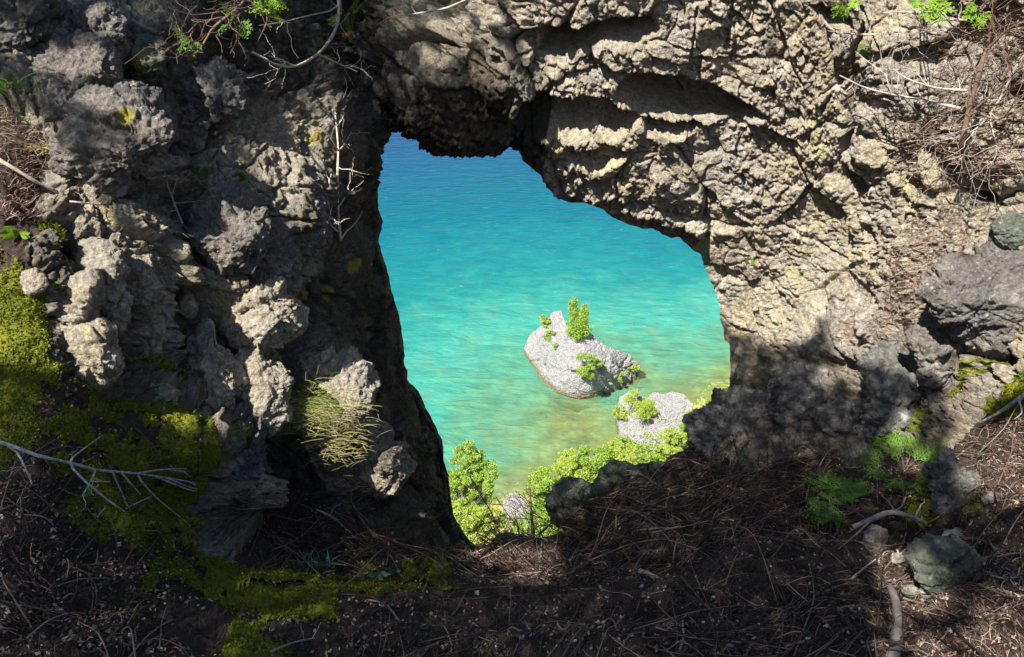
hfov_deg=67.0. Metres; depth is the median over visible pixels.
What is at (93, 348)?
eroded rock
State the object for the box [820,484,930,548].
branch
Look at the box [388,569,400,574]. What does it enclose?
leafy plant
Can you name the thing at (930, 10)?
cedar spray
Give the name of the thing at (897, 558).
stone
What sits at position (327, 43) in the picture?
branch
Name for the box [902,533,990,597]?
boulder
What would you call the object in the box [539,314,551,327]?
bush
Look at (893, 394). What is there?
boulder
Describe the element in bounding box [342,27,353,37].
dead cedar spray
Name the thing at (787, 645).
stick
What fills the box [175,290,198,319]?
eroded rock
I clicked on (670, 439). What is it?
shore tree
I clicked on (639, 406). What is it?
bush
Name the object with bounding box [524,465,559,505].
shore tree
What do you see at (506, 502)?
shore rock
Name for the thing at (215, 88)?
boulder
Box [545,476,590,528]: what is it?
boulder
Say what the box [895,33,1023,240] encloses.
dead shrub
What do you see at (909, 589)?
stone
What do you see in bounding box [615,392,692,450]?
shore rock
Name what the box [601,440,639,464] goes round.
shore tree
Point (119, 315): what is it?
eroded rock
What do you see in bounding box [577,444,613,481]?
shore tree
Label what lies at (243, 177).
leafy plant
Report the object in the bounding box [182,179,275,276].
boulder
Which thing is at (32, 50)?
leafy plant
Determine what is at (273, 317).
boulder
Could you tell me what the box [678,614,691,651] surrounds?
stick
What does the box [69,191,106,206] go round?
dead twig
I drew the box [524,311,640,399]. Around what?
lake rock
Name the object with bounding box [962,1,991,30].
cedar spray
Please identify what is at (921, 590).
stone
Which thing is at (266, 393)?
standing stone
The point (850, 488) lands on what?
cedar seedling
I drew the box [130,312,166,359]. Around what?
eroded rock
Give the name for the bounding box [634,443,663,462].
shore tree
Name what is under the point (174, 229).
grass tuft
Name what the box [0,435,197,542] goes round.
branch
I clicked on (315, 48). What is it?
cedar spray
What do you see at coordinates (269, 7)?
cedar spray
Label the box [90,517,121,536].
grass tuft
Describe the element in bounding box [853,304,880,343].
boulder
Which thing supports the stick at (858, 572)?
on the ground at (210, 623)
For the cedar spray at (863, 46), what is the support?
attached to the rock arch
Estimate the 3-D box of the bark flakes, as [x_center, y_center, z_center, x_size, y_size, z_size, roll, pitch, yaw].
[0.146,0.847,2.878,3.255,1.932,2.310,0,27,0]
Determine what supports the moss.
on the ground at (210, 623)
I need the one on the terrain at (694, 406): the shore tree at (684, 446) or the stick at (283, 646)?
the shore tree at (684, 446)
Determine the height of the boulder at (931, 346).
0.356 m
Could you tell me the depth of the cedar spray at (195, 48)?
2.47 m
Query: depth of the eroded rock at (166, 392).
2.62 m
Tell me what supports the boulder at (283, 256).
on the boulder at (273, 317)
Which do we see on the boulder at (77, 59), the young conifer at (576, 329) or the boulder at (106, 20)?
the boulder at (106, 20)
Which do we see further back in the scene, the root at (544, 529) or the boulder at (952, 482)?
the root at (544, 529)
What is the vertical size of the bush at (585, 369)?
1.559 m
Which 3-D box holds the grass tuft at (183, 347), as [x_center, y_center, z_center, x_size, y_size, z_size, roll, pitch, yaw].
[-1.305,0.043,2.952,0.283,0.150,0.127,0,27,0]
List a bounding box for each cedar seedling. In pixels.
[799,468,879,529]
[855,426,948,500]
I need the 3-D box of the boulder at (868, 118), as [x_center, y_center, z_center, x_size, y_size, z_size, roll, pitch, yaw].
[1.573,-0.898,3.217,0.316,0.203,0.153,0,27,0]
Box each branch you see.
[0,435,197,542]
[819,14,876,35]
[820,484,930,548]
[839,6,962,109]
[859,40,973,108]
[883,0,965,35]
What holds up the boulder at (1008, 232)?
on the boulder at (974, 303)
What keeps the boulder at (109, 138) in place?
on the rock arch
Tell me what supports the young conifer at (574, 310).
on the lake rock at (554, 369)
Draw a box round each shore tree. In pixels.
[447,439,499,517]
[491,498,559,539]
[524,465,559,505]
[551,447,595,483]
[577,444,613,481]
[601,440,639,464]
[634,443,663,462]
[651,427,687,460]
[674,410,691,449]
[721,383,728,390]
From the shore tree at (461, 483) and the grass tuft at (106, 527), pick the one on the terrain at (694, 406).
the shore tree at (461, 483)
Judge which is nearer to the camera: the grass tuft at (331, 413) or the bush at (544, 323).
the grass tuft at (331, 413)
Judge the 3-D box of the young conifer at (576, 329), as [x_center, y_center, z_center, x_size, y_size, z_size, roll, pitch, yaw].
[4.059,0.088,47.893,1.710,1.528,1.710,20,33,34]
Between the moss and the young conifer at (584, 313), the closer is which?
the moss
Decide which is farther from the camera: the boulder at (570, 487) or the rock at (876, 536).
the boulder at (570, 487)
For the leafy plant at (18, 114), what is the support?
on the ground at (210, 623)
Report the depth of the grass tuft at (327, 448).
3.17 m
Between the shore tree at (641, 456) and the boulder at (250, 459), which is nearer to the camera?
the boulder at (250, 459)
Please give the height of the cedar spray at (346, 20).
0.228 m
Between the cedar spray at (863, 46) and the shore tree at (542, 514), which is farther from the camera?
the shore tree at (542, 514)
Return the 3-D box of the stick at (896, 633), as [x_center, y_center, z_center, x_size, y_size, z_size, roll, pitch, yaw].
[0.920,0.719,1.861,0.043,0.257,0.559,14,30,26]
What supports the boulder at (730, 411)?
on the ground at (210, 623)
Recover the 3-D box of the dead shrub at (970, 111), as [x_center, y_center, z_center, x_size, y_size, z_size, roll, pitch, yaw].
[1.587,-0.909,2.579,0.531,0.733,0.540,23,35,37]
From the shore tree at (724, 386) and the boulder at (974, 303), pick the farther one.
the shore tree at (724, 386)
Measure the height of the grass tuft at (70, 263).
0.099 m
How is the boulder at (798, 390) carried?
on the rock arch
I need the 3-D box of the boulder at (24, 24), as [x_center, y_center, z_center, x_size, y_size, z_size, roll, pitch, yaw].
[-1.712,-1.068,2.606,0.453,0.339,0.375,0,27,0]
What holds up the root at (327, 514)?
on the ground at (210, 623)
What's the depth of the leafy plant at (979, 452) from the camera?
2.68 m
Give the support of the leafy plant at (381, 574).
on the moss
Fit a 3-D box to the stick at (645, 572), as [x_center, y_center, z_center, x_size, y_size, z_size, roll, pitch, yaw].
[0.467,0.812,2.512,0.022,0.141,0.212,-8,28,-15]
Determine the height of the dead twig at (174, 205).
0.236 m
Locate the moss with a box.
[0,220,1023,656]
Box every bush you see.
[451,497,507,545]
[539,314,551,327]
[541,329,555,340]
[575,352,604,379]
[611,403,631,420]
[614,435,634,449]
[617,367,625,382]
[622,387,658,420]
[627,364,639,371]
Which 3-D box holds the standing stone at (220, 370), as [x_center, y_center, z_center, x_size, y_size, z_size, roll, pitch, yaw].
[-1.135,0.171,2.880,0.285,0.369,0.248,18,32,31]
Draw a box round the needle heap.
[0,11,1023,656]
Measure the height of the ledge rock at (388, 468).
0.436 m
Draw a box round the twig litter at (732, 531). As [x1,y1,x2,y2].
[0,399,1023,656]
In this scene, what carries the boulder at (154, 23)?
on the boulder at (151, 71)
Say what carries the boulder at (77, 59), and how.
on the boulder at (109, 138)
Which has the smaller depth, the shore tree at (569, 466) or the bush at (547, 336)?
the shore tree at (569, 466)
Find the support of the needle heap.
on the ground at (210, 623)
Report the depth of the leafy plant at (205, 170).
2.89 m
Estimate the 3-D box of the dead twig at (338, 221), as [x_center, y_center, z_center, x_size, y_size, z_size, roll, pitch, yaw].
[-0.737,-0.722,3.386,0.236,0.690,0.705,0,27,0]
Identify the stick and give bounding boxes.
[0,158,57,192]
[268,622,320,653]
[638,568,662,580]
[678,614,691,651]
[785,640,806,647]
[786,582,806,600]
[850,559,875,579]
[886,584,902,656]
[903,597,986,624]
[980,393,1023,422]
[982,550,1021,584]
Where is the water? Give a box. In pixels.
[378,132,730,506]
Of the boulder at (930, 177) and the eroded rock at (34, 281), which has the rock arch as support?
the boulder at (930, 177)
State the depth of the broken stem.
4.02 m
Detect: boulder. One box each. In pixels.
[0,0,67,51]
[28,29,123,89]
[47,78,179,204]
[58,0,130,45]
[125,32,172,85]
[127,9,168,39]
[173,55,249,129]
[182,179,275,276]
[216,274,309,355]
[226,401,268,487]
[263,216,302,281]
[309,195,332,257]
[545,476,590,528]
[584,459,666,499]
[682,383,767,455]
[765,361,846,426]
[814,396,864,436]
[820,170,865,205]
[849,125,902,172]
[853,99,888,139]
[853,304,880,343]
[856,340,913,388]
[859,363,921,442]
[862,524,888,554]
[896,311,975,390]
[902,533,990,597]
[914,240,1023,361]
[917,147,953,192]
[921,446,981,517]
[927,381,951,413]
[988,210,1023,250]
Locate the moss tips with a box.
[0,213,1023,656]
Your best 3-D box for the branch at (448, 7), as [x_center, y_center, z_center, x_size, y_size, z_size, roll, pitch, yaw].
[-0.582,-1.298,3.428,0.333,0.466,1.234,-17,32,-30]
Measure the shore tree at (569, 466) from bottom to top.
4.874 m
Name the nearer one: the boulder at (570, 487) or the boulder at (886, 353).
the boulder at (886, 353)
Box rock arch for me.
[0,0,1023,568]
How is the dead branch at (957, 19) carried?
attached to the dead shrub at (970, 111)
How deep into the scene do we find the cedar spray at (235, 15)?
2.68 m
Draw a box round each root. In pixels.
[316,500,358,542]
[333,451,403,521]
[357,514,488,572]
[470,476,509,532]
[476,511,529,544]
[539,512,555,534]
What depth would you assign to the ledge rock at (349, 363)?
3.24 m
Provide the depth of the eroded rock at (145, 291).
2.62 m
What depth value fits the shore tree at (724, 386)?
42.42 m
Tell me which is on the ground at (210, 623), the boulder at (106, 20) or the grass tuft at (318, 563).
the grass tuft at (318, 563)
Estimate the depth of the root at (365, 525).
3.37 m
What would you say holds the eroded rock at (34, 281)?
on the moss
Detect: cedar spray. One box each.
[169,24,201,56]
[216,2,252,38]
[245,0,288,26]
[313,46,327,59]
[328,0,362,42]
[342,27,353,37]
[743,258,755,265]
[830,0,860,20]
[857,39,872,54]
[907,0,956,26]
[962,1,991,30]
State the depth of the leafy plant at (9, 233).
2.35 m
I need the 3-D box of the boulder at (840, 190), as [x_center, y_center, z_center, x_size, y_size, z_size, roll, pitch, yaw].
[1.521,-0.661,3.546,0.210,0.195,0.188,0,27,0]
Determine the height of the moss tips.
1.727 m
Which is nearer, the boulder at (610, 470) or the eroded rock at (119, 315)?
the eroded rock at (119, 315)
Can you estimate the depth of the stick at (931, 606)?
1.97 m
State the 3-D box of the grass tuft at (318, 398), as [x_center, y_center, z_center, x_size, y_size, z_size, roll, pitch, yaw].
[-0.766,0.306,3.054,0.392,0.255,0.202,0,27,0]
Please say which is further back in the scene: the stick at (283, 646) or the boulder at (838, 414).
the boulder at (838, 414)
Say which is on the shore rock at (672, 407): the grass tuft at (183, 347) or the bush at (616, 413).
the bush at (616, 413)
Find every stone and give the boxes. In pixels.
[178,318,247,412]
[234,343,294,438]
[723,643,739,651]
[891,552,904,565]
[901,584,918,598]
[919,586,932,597]
[942,527,964,537]
[981,491,996,504]
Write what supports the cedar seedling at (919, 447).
on the ground at (210, 623)
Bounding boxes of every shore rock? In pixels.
[503,493,529,529]
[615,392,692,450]
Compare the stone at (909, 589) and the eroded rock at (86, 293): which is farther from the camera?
the eroded rock at (86, 293)
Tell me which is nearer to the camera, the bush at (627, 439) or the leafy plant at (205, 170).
the leafy plant at (205, 170)
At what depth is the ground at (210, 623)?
2.29 m
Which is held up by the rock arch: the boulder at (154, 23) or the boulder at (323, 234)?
the boulder at (323, 234)
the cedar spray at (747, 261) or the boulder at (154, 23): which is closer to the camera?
the boulder at (154, 23)
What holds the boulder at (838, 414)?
on the ground at (210, 623)
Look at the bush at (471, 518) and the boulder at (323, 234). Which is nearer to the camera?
the boulder at (323, 234)
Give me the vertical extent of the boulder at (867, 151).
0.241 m
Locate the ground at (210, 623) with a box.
[0,105,1023,656]
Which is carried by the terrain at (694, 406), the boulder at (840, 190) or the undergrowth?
the undergrowth
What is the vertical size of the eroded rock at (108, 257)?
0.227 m
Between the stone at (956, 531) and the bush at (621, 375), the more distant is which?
the bush at (621, 375)
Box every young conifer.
[562,296,580,331]
[565,316,589,340]
[572,303,593,338]
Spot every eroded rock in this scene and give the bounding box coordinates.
[20,267,48,295]
[52,267,106,324]
[55,309,124,391]
[74,236,129,311]
[100,281,133,335]
[127,252,162,313]
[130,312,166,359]
[148,383,182,405]
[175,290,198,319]
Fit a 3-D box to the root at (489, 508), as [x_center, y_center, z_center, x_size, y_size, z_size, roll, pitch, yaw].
[-0.099,1.012,4.461,0.136,0.184,0.663,-8,28,-14]
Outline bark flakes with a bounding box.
[0,376,1023,656]
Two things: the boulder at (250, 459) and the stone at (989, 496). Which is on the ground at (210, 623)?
the stone at (989, 496)
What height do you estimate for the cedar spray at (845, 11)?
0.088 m
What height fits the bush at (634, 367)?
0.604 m
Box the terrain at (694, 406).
[471,379,729,541]
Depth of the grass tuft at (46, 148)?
2.52 m
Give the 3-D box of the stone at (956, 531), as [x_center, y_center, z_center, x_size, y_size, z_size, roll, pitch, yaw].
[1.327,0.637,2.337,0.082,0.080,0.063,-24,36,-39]
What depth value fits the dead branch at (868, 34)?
2.93 m
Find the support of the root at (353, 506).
hanging from the rock arch
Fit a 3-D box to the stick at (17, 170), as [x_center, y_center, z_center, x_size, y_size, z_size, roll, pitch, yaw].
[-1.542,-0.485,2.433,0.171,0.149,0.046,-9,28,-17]
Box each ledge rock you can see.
[293,343,380,444]
[355,416,417,499]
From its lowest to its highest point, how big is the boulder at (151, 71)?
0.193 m
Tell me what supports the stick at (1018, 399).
on the moss
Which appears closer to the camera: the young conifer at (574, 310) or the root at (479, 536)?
the root at (479, 536)
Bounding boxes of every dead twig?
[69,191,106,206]
[156,169,201,223]
[320,77,372,240]
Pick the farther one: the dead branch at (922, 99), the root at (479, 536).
the root at (479, 536)
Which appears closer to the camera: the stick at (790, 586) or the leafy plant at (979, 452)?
the stick at (790, 586)
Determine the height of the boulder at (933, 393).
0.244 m
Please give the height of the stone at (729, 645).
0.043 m
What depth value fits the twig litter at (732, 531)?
2.51 m
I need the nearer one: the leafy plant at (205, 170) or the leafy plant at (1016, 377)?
the leafy plant at (1016, 377)
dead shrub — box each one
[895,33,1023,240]
[896,0,1023,171]
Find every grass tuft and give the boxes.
[0,67,40,97]
[7,130,50,155]
[63,252,81,271]
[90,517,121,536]
[170,220,190,236]
[174,321,186,349]
[267,414,328,438]
[278,372,364,442]
[281,364,382,455]
[291,549,341,573]
[293,387,389,475]
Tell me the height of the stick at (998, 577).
0.082 m
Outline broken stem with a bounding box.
[528,488,535,541]
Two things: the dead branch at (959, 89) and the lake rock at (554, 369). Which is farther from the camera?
the lake rock at (554, 369)
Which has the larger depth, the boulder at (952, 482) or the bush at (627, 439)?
the bush at (627, 439)
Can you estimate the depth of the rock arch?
3.37 m
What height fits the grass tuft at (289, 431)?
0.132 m
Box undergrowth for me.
[486,384,711,542]
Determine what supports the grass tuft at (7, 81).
on the rock arch
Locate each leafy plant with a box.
[0,226,29,240]
[4,111,30,123]
[27,48,45,52]
[192,167,211,179]
[232,172,251,182]
[367,571,389,579]
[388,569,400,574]
[977,447,986,454]
[1012,374,1022,379]

